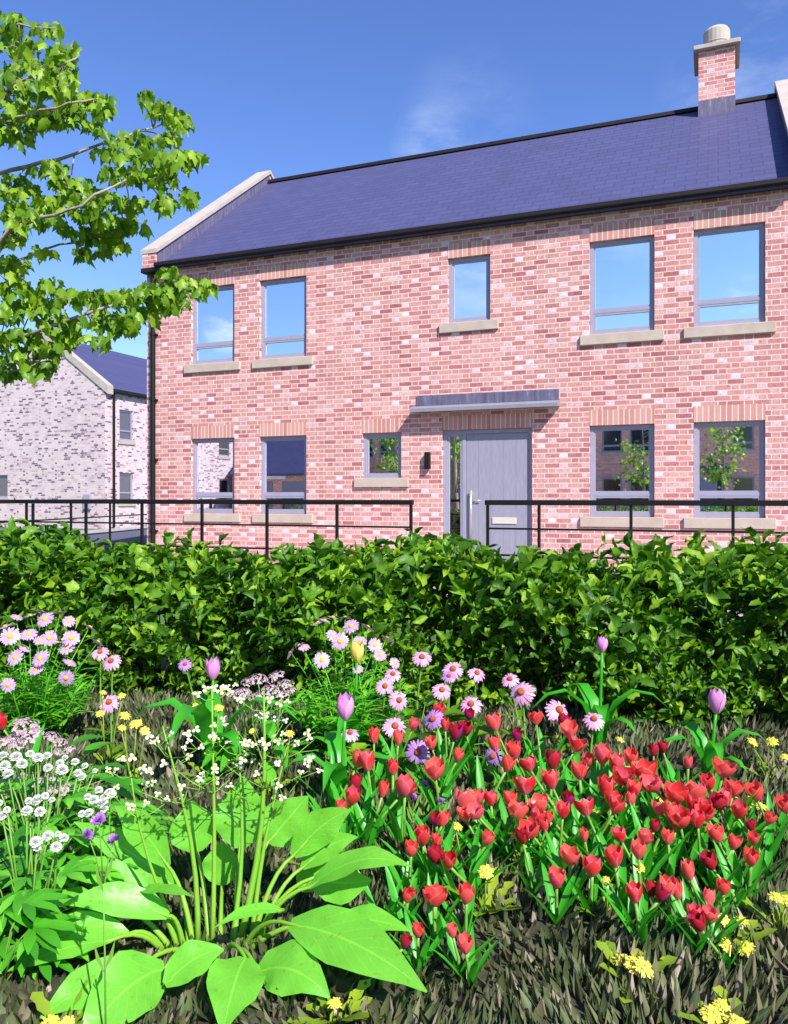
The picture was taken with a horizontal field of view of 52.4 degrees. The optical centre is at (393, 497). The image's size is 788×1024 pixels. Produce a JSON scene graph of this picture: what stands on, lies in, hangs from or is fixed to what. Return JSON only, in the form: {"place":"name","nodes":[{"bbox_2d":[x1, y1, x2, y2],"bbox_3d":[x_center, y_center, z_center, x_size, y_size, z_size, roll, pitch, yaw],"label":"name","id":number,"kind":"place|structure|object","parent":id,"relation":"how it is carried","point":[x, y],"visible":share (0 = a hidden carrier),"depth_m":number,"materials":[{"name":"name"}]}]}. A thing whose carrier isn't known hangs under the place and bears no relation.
{"place":"outdoors","nodes":[
{"label":"outdoors","id":0,"kind":"place"},
{"bbox_2d":[66,529,146,549],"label":"road","id":1,"kind":"structure","parent":0,"point":[127,537],"depth_m":24.06,"materials":[{"name":"grey asphalt"}]},
{"bbox_2d":[0,527,785,668],"bbox_3d":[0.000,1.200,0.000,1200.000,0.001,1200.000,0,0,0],"label":"ground","id":2,"kind":"structure","parent":0,"point":[433,638],"depth_m":7.27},
{"bbox_2d":[0,332,146,528],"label":"pale brick house","id":3,"kind":"structure","parent":2,"relation":"on","point":[76,428],"depth_m":32.07,"materials":[{"name":"brick"}]},
{"bbox_2d":[0,499,146,549],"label":"railing","id":4,"kind":"object","parent":2,"relation":"on","point":[26,507],"visible":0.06,"depth_m":13.27,"materials":[{"name":"black metal"}]},
{"bbox_2d":[0,500,413,560],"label":"railing","id":5,"kind":"object","parent":2,"relation":"on","point":[337,503],"visible":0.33,"depth_m":10.09,"materials":[{"name":"black metal"}]},
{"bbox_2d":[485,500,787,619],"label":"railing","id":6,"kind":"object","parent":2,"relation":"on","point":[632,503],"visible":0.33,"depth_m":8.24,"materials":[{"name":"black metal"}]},
{"bbox_2d":[0,659,787,1023],"bbox_3d":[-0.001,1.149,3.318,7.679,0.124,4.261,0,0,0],"label":"grass","id":7,"kind":"structure","parent":0,"point":[572,972],"depth_m":2.25,"materials":[{"name":"green plant"}]},
{"bbox_2d":[0,888,90,986],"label":"leafy plant","id":8,"kind":"object","parent":7,"relation":"on","point":[38,930],"visible":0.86,"depth_m":1.96,"materials":[{"name":"green plant"}]},
{"bbox_2d":[0,610,114,746],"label":"aster plant","id":9,"kind":"object","parent":7,"relation":"on","point":[37,705],"visible":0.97,"depth_m":3.83,"materials":[{"name":"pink plant"}]},
{"bbox_2d":[30,979,87,1023],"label":"dandelion","id":10,"kind":"object","parent":7,"relation":"on","point":[40,1001],"visible":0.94,"depth_m":1.81,"materials":[{"name":"yellow plant"}]},
{"bbox_2d":[0,792,138,980],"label":"astrantia","id":11,"kind":"object","parent":7,"relation":"on","point":[14,896],"visible":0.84,"depth_m":2.12,"materials":[{"name":"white plant"}]},
{"bbox_2d":[0,716,155,835],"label":"sedum","id":12,"kind":"object","parent":7,"relation":"on","point":[15,743],"visible":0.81,"depth_m":3.00,"materials":[{"name":"green plant"}]},
{"bbox_2d":[33,786,124,887],"bbox_3d":[-0.932,1.049,2.508,0.418,0.318,0.416,0,0,0],"label":"astrantia","id":13,"kind":"object","parent":7,"relation":"on","point":[101,801],"visible":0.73,"depth_m":2.42,"materials":[{"name":"white plant"}]},
{"bbox_2d":[0,750,174,913],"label":"astrantia","id":14,"kind":"object","parent":7,"relation":"on","point":[73,798],"visible":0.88,"depth_m":2.59,"materials":[{"name":"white plant"}]},
{"bbox_2d":[82,813,120,1023],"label":"scabious","id":15,"kind":"object","parent":7,"relation":"on","point":[97,819],"visible":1,"depth_m":1.72,"materials":[{"name":"green plant"}]},
{"bbox_2d":[0,11,218,387],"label":"tree","id":16,"kind":"object","parent":7,"relation":"on","point":[54,74],"visible":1,"depth_m":5.83,"materials":[{"name":"green plant"}]},
{"bbox_2d":[118,711,156,789],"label":"dandelion","id":17,"kind":"object","parent":7,"relation":"on","point":[136,724],"visible":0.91,"depth_m":3.24,"materials":[{"name":"yellow plant"}]},
{"bbox_2d":[125,656,301,776],"bbox_3d":[-0.804,0.942,3.326,0.612,0.536,0.582,0,0,36],"label":"lilac tulip","id":18,"kind":"object","parent":7,"relation":"on","point":[199,715],"visible":0.84,"depth_m":3.37,"materials":[{"name":"green plant"}]},
{"bbox_2d":[7,683,426,1023],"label":"water plantain","id":19,"kind":"object","parent":7,"relation":"on","point":[241,817],"visible":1,"depth_m":2.07,"materials":[{"name":"green plant"}]},
{"bbox_2d":[184,670,335,788],"bbox_3d":[-0.574,1.004,3.552,0.656,0.430,0.667,0,0,-22],"label":"sedum","id":20,"kind":"object","parent":7,"relation":"on","point":[272,728],"visible":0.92,"depth_m":3.51,"materials":[{"name":"green plant"}]},
{"bbox_2d":[287,979,371,1023],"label":"dandelion","id":21,"kind":"object","parent":7,"relation":"on","point":[334,1004],"visible":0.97,"depth_m":1.83,"materials":[{"name":"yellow plant"}]},
{"bbox_2d":[282,692,401,800],"bbox_3d":[-0.245,0.976,3.043,0.445,0.468,0.373,0,0,41],"label":"lilac tulip","id":22,"kind":"object","parent":7,"relation":"on","point":[336,772],"visible":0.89,"depth_m":3.04,"materials":[{"name":"green plant"}]},
{"bbox_2d":[310,641,386,748],"bbox_3d":[-0.226,0.925,3.555,0.386,0.570,0.397,0,0,39],"label":"yellow tulip","id":23,"kind":"object","parent":7,"relation":"on","point":[357,650],"visible":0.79,"depth_m":3.58,"materials":[{"name":"green plant"}]},
{"bbox_2d":[282,616,422,756],"bbox_3d":[-0.221,0.891,3.748,0.703,0.622,0.691,0,0,-27],"label":"aster plant","id":24,"kind":"object","parent":7,"relation":"on","point":[364,700],"visible":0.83,"depth_m":3.74,"materials":[{"name":"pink plant"}]},
{"bbox_2d":[330,773,377,835],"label":"red tulip","id":25,"kind":"object","parent":7,"relation":"on","point":[355,779],"visible":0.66,"depth_m":2.79,"materials":[{"name":"green plant"}]},
{"bbox_2d":[347,779,396,845],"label":"red tulip","id":26,"kind":"object","parent":7,"relation":"on","point":[383,787],"visible":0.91,"depth_m":2.70,"materials":[{"name":"green plant"}]},
{"bbox_2d":[347,727,397,798],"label":"red tulip","id":27,"kind":"object","parent":7,"relation":"on","point":[373,734],"visible":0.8,"depth_m":3.18,"materials":[{"name":"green plant"}]},
{"bbox_2d":[339,779,417,843],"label":"red tulip","id":28,"kind":"object","parent":7,"relation":"on","point":[369,820],"visible":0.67,"depth_m":2.73,"materials":[{"name":"green plant"}]},
{"bbox_2d":[0,515,787,729],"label":"hedge","id":29,"kind":"object","parent":7,"relation":"on","point":[245,615],"visible":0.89,"depth_m":4.54,"materials":[{"name":"green plant"}]},
{"bbox_2d":[380,866,420,934],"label":"red tulip","id":30,"kind":"object","parent":7,"relation":"on","point":[408,899],"visible":0.79,"depth_m":2.20,"materials":[{"name":"green plant"}]},
{"bbox_2d":[311,694,503,792],"bbox_3d":[0.089,1.079,3.579,0.859,0.345,0.867,0,0,29],"label":"leafy plant","id":31,"kind":"object","parent":7,"relation":"on","point":[416,735],"visible":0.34,"depth_m":3.51,"materials":[{"name":"green plant"}]},
{"bbox_2d":[375,838,442,893],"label":"red tulip","id":32,"kind":"object","parent":7,"relation":"on","point":[411,847],"visible":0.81,"depth_m":2.35,"materials":[{"name":"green plant"}]},
{"bbox_2d":[372,772,452,846],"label":"red tulip","id":33,"kind":"object","parent":7,"relation":"on","point":[405,784],"visible":0.91,"depth_m":2.70,"materials":[{"name":"green plant"}]},
{"bbox_2d":[380,824,444,888],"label":"red tulip","id":34,"kind":"object","parent":7,"relation":"on","point":[422,838],"visible":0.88,"depth_m":2.39,"materials":[{"name":"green plant"}]},
{"bbox_2d":[403,739,429,794],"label":"coneflower","id":35,"kind":"object","parent":7,"relation":"on","point":[418,751],"visible":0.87,"depth_m":3.20,"materials":[{"name":"purple plant"}]},
{"bbox_2d":[388,908,453,972],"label":"red tulip","id":36,"kind":"object","parent":7,"relation":"on","point":[416,928],"visible":0.94,"depth_m":2.01,"materials":[{"name":"green plant"}]},
{"bbox_2d":[388,873,460,942],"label":"red tulip","id":37,"kind":"object","parent":7,"relation":"on","point":[434,902],"visible":0.89,"depth_m":2.13,"materials":[{"name":"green plant"}]},
{"bbox_2d":[413,722,462,787],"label":"red tulip","id":38,"kind":"object","parent":7,"relation":"on","point":[455,731],"visible":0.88,"depth_m":3.18,"materials":[{"name":"green plant"}]},
{"bbox_2d":[412,788,479,854],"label":"red tulip","id":39,"kind":"object","parent":7,"relation":"on","point":[464,798],"visible":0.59,"depth_m":2.62,"materials":[{"name":"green plant"}]},
{"bbox_2d":[418,822,476,885],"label":"red tulip","id":40,"kind":"object","parent":7,"relation":"on","point":[449,862],"visible":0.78,"depth_m":2.35,"materials":[{"name":"green plant"}]},
{"bbox_2d":[416,755,481,815],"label":"red tulip","id":41,"kind":"object","parent":7,"relation":"on","point":[434,768],"visible":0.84,"depth_m":2.87,"materials":[{"name":"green plant"}]},
{"bbox_2d":[429,925,496,986],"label":"red tulip","id":42,"kind":"object","parent":7,"relation":"on","point":[466,942],"visible":0.98,"depth_m":1.95,"materials":[{"name":"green plant"}]},
{"bbox_2d":[430,914,496,973],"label":"red tulip","id":43,"kind":"object","parent":7,"relation":"on","point":[451,932],"visible":0.91,"depth_m":2.01,"materials":[{"name":"green plant"}]},
{"bbox_2d":[442,878,489,934],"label":"red tulip","id":44,"kind":"object","parent":7,"relation":"on","point":[466,890],"visible":0.89,"depth_m":2.16,"materials":[{"name":"green plant"}]},
{"bbox_2d":[423,842,516,906],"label":"red tulip","id":45,"kind":"object","parent":7,"relation":"on","point":[434,853],"visible":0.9,"depth_m":2.33,"materials":[{"name":"green plant"}]},
{"bbox_2d":[440,839,515,901],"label":"red tulip","id":46,"kind":"object","parent":7,"relation":"on","point":[461,876],"visible":0.45,"depth_m":2.35,"materials":[{"name":"green plant"}]},
{"bbox_2d":[442,753,516,819],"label":"red tulip","id":47,"kind":"object","parent":7,"relation":"on","point":[508,762],"visible":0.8,"depth_m":2.93,"materials":[{"name":"green plant"}]},
{"bbox_2d":[450,805,513,865],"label":"red tulip","id":48,"kind":"object","parent":7,"relation":"on","point":[463,815],"visible":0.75,"depth_m":2.57,"materials":[{"name":"green plant"}]},
{"bbox_2d":[443,864,522,915],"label":"flower","id":49,"kind":"object","parent":7,"relation":"on","point":[486,871],"visible":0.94,"depth_m":2.31,"materials":[{"name":"yellow plant"}]},
{"bbox_2d":[465,800,521,857],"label":"red tulip","id":50,"kind":"object","parent":7,"relation":"on","point":[475,811],"visible":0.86,"depth_m":2.57,"materials":[{"name":"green plant"}]},
{"bbox_2d":[481,799,532,866],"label":"red tulip","id":51,"kind":"object","parent":7,"relation":"on","point":[519,810],"visible":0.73,"depth_m":2.56,"materials":[{"name":"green plant"}]},
{"bbox_2d":[500,681,537,752],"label":"coneflower","id":52,"kind":"object","parent":7,"relation":"on","point":[521,692],"visible":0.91,"depth_m":3.55,"materials":[{"name":"pink plant"}]},
{"bbox_2d":[484,776,560,854],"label":"red tulip","id":53,"kind":"object","parent":7,"relation":"on","point":[524,786],"visible":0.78,"depth_m":2.73,"materials":[{"name":"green plant"}]},
{"bbox_2d":[512,825,549,895],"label":"red tulip","id":54,"kind":"object","parent":7,"relation":"on","point":[521,837],"visible":0.93,"depth_m":2.44,"materials":[{"name":"green plant"}]},
{"bbox_2d":[507,748,591,810],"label":"red tulip","id":55,"kind":"object","parent":7,"relation":"on","point":[552,758],"visible":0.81,"depth_m":2.93,"materials":[{"name":"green plant"}]},
{"bbox_2d":[525,861,582,925],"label":"red tulip","id":56,"kind":"object","parent":7,"relation":"on","point":[554,876],"visible":0.97,"depth_m":2.23,"materials":[{"name":"green plant"}]},
{"bbox_2d":[525,799,600,860],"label":"red tulip","id":57,"kind":"object","parent":7,"relation":"on","point":[563,809],"visible":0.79,"depth_m":2.57,"materials":[{"name":"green plant"}]},
{"bbox_2d":[528,792,609,867],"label":"red tulip","id":58,"kind":"object","parent":7,"relation":"on","point":[538,800],"visible":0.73,"depth_m":2.60,"materials":[{"name":"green plant"}]},
{"bbox_2d":[534,769,609,835],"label":"red tulip","id":59,"kind":"object","parent":7,"relation":"on","point":[549,778],"visible":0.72,"depth_m":2.77,"materials":[{"name":"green plant"}]},
{"bbox_2d":[545,830,599,897],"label":"red tulip","id":60,"kind":"object","parent":7,"relation":"on","point":[570,856],"visible":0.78,"depth_m":2.36,"materials":[{"name":"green plant"}]},
{"bbox_2d":[546,848,620,919],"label":"red tulip","id":61,"kind":"object","parent":7,"relation":"on","point":[592,864],"visible":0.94,"depth_m":2.27,"materials":[{"name":"green plant"}]},
{"bbox_2d":[540,760,628,827],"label":"red tulip","id":62,"kind":"object","parent":7,"relation":"on","point":[579,771],"visible":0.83,"depth_m":2.83,"materials":[{"name":"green plant"}]},
{"bbox_2d":[549,792,634,853],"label":"red tulip","id":63,"kind":"object","parent":7,"relation":"on","point":[617,805],"visible":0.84,"depth_m":2.61,"materials":[{"name":"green plant"}]},
{"bbox_2d":[533,635,665,745],"bbox_3d":[0.944,0.928,3.717,0.540,0.565,0.450,0,0,37],"label":"lilac tulip","id":64,"kind":"object","parent":7,"relation":"on","point":[592,703],"visible":0.91,"depth_m":3.74,"materials":[{"name":"green plant"}]},
{"bbox_2d":[577,843,627,906],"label":"red tulip","id":65,"kind":"object","parent":7,"relation":"on","point":[615,857],"visible":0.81,"depth_m":2.31,"materials":[{"name":"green plant"}]},
{"bbox_2d":[568,742,636,809],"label":"red tulip","id":66,"kind":"object","parent":7,"relation":"on","point":[602,751],"visible":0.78,"depth_m":2.98,"materials":[{"name":"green plant"}]},
{"bbox_2d":[567,795,638,882],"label":"red tulip","id":67,"kind":"object","parent":7,"relation":"on","point":[583,806],"visible":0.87,"depth_m":2.56,"materials":[{"name":"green plant"}]},
{"bbox_2d":[574,761,633,812],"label":"red tulip","id":68,"kind":"object","parent":7,"relation":"on","point":[622,774],"visible":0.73,"depth_m":2.84,"materials":[{"name":"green plant"}]},
{"bbox_2d":[566,774,642,835],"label":"red tulip","id":69,"kind":"object","parent":7,"relation":"on","point":[606,783],"visible":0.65,"depth_m":2.70,"materials":[{"name":"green plant"}]},
{"bbox_2d":[602,837,663,884],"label":"red tulip","id":70,"kind":"object","parent":7,"relation":"on","point":[638,847],"visible":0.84,"depth_m":2.35,"materials":[{"name":"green plant"}]},
{"bbox_2d":[596,940,676,1002],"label":"flower","id":71,"kind":"object","parent":7,"relation":"on","point":[634,965],"visible":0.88,"depth_m":1.96,"materials":[{"name":"yellow plant"}]},
{"bbox_2d":[603,825,680,880],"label":"red tulip","id":72,"kind":"object","parent":7,"relation":"on","point":[619,834],"visible":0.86,"depth_m":2.43,"materials":[{"name":"green plant"}]},
{"bbox_2d":[609,876,675,932],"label":"red tulip","id":73,"kind":"object","parent":7,"relation":"on","point":[661,896],"visible":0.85,"depth_m":2.15,"materials":[{"name":"green plant"}]},
{"bbox_2d":[597,877,688,946],"bbox_3d":[0.642,1.118,2.107,0.165,0.188,0.214,0,0,-12],"label":"red tulip","id":74,"kind":"object","parent":7,"relation":"on","point":[636,893],"visible":0.9,"depth_m":2.12,"materials":[{"name":"green plant"}]},
{"bbox_2d":[625,799,679,865],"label":"red tulip","id":75,"kind":"object","parent":7,"relation":"on","point":[672,807],"visible":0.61,"depth_m":2.56,"materials":[{"name":"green plant"}]},
{"bbox_2d":[648,780,691,834],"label":"red tulip","id":76,"kind":"object","parent":7,"relation":"on","point":[677,791],"visible":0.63,"depth_m":2.70,"materials":[{"name":"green plant"}]},
{"bbox_2d":[661,805,722,866],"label":"red tulip","id":77,"kind":"object","parent":7,"relation":"on","point":[678,819],"visible":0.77,"depth_m":2.54,"materials":[{"name":"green plant"}]},
{"bbox_2d":[660,809,727,872],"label":"red tulip","id":78,"kind":"object","parent":7,"relation":"on","point":[697,819],"visible":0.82,"depth_m":2.53,"materials":[{"name":"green plant"}]},
{"bbox_2d":[660,887,734,957],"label":"red tulip","id":79,"kind":"object","parent":7,"relation":"on","point":[709,896],"visible":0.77,"depth_m":2.07,"materials":[{"name":"green plant"}]},
{"bbox_2d":[671,756,741,816],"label":"red tulip","id":80,"kind":"object","parent":7,"relation":"on","point":[725,769],"visible":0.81,"depth_m":2.88,"materials":[{"name":"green plant"}]},
{"bbox_2d":[671,896,747,950],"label":"red tulip","id":81,"kind":"object","parent":7,"relation":"on","point":[694,908],"visible":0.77,"depth_m":2.06,"materials":[{"name":"green plant"}]},
{"bbox_2d":[680,857,742,910],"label":"red tulip","id":82,"kind":"object","parent":7,"relation":"on","point":[687,868],"visible":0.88,"depth_m":2.24,"materials":[{"name":"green plant"}]},
{"bbox_2d":[678,985,748,1023],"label":"flower","id":83,"kind":"object","parent":7,"relation":"on","point":[712,1014],"visible":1,"depth_m":1.78,"materials":[{"name":"yellow plant"}]},
{"bbox_2d":[682,833,744,891],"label":"red tulip","id":84,"kind":"object","parent":7,"relation":"on","point":[734,842],"visible":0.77,"depth_m":2.40,"materials":[{"name":"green plant"}]},
{"bbox_2d":[664,688,773,774],"bbox_3d":[1.280,0.995,3.267,0.434,0.431,0.381,0,0,37],"label":"lilac tulip","id":85,"kind":"object","parent":7,"relation":"on","point":[707,751],"visible":0.86,"depth_m":3.29,"materials":[{"name":"green plant"}]},
{"bbox_2d":[685,902,752,973],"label":"red tulip","id":86,"kind":"object","parent":7,"relation":"on","point":[698,922],"visible":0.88,"depth_m":2.02,"materials":[{"name":"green plant"}]},
{"bbox_2d":[682,905,777,966],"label":"flower","id":87,"kind":"object","parent":7,"relation":"on","point":[746,949],"visible":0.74,"depth_m":2.07,"materials":[{"name":"yellow plant"}]},
{"bbox_2d":[693,840,766,909],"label":"red tulip","id":88,"kind":"object","parent":7,"relation":"on","point":[708,859],"visible":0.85,"depth_m":2.31,"materials":[{"name":"green plant"}]},
{"bbox_2d":[702,822,785,886],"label":"red tulip","id":89,"kind":"object","parent":7,"relation":"on","point":[715,831],"visible":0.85,"depth_m":2.42,"materials":[{"name":"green plant"}]},
{"bbox_2d":[714,786,787,857],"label":"red tulip","id":90,"kind":"object","parent":7,"relation":"on","point":[727,793],"visible":0.57,"depth_m":2.63,"materials":[{"name":"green plant"}]},
{"bbox_2d":[721,841,785,901],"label":"red tulip","id":91,"kind":"object","parent":7,"relation":"on","point":[753,857],"visible":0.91,"depth_m":2.34,"materials":[{"name":"green plant"}]},
{"bbox_2d":[742,891,787,932],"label":"dandelion","id":92,"kind":"object","parent":7,"relation":"on","point":[781,899],"visible":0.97,"depth_m":2.23,"materials":[{"name":"yellow plant"}]},
{"bbox_2d":[744,779,787,833],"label":"red tulip","id":93,"kind":"object","parent":7,"relation":"on","point":[755,786],"visible":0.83,"depth_m":2.72,"materials":[{"name":"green plant"}]},
{"bbox_2d":[0,0,787,358],"label":"sky","id":94,"kind":"structure","parent":0,"point":[285,88],"materials":[{"name":"blue"}]},
{"bbox_2d":[141,24,787,567],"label":"brick house","id":95,"kind":"structure","parent":0,"point":[451,340],"depth_m":12.67,"materials":[{"name":"brick"}]},
{"bbox_2d":[184,285,240,373],"bbox_3d":[-3.224,-3.011,14.292,1.180,1.522,0.155,0,0,22],"label":"window","id":96,"kind":"structure","parent":95,"relation":"in","point":[213,322],"depth_m":14.32,"materials":[{"name":"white glass"}]},
{"bbox_2d":[184,438,240,521],"bbox_3d":[-3.224,-0.319,14.292,1.180,1.487,0.155,0,0,22],"label":"window","id":97,"kind":"structure","parent":95,"relation":"in","point":[213,459],"depth_m":14.33,"materials":[{"name":"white glass"}]},
{"bbox_2d":[252,277,312,368],"bbox_3d":[-1.898,-3.011,13.759,1.180,1.522,0.155,0,0,22],"label":"window","id":98,"kind":"structure","parent":95,"relation":"in","point":[283,301],"depth_m":13.80,"materials":[{"name":"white glass"}]},
{"bbox_2d":[252,436,312,522],"bbox_3d":[-1.898,-0.319,13.759,1.180,1.487,0.155,0,0,22],"label":"window","id":99,"kind":"structure","parent":95,"relation":"in","point":[283,458],"depth_m":13.80,"materials":[{"name":"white glass"}]},
{"bbox_2d":[354,433,408,486],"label":"window","id":100,"kind":"structure","parent":95,"relation":"in","point":[382,451],"depth_m":13.10,"materials":[{"name":"white glass"}]},
{"bbox_2d":[439,255,498,333],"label":"window","id":101,"kind":"structure","parent":95,"relation":"in","point":[469,278],"depth_m":12.55,"materials":[{"name":"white glass"}]},
{"bbox_2d":[466,432,528,562],"bbox_3d":[1.593,0.067,12.386,0.989,2.140,0.104,0,0,22],"label":"door","id":102,"kind":"structure","parent":95,"relation":"in","point":[497,464],"depth_m":12.39,"materials":[{"name":"paint"}]},
{"bbox_2d":[580,236,663,345],"bbox_3d":[3.318,-3.011,11.657,1.180,1.522,0.155,0,0,22],"label":"window","id":103,"kind":"structure","parent":95,"relation":"in","point":[622,272],"depth_m":11.69,"materials":[{"name":"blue glass"}]},
{"bbox_2d":[580,424,663,527],"bbox_3d":[3.318,-0.319,11.657,1.180,1.487,0.155,0,0,22],"label":"window","id":104,"kind":"structure","parent":95,"relation":"in","point":[622,457],"depth_m":11.69,"materials":[{"name":"white glass"}]},
{"bbox_2d":[684,223,775,338],"bbox_3d":[4.655,-3.011,11.119,1.180,1.522,0.155,0,0,22],"label":"window","id":105,"kind":"structure","parent":95,"relation":"in","point":[729,262],"depth_m":11.15,"materials":[{"name":"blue glass"}]},
{"bbox_2d":[684,421,775,528],"bbox_3d":[4.655,-0.319,11.119,1.180,1.487,0.155,0,0,22],"label":"window","id":106,"kind":"structure","parent":95,"relation":"in","point":[729,457],"depth_m":11.15,"materials":[{"name":"grey glass"}]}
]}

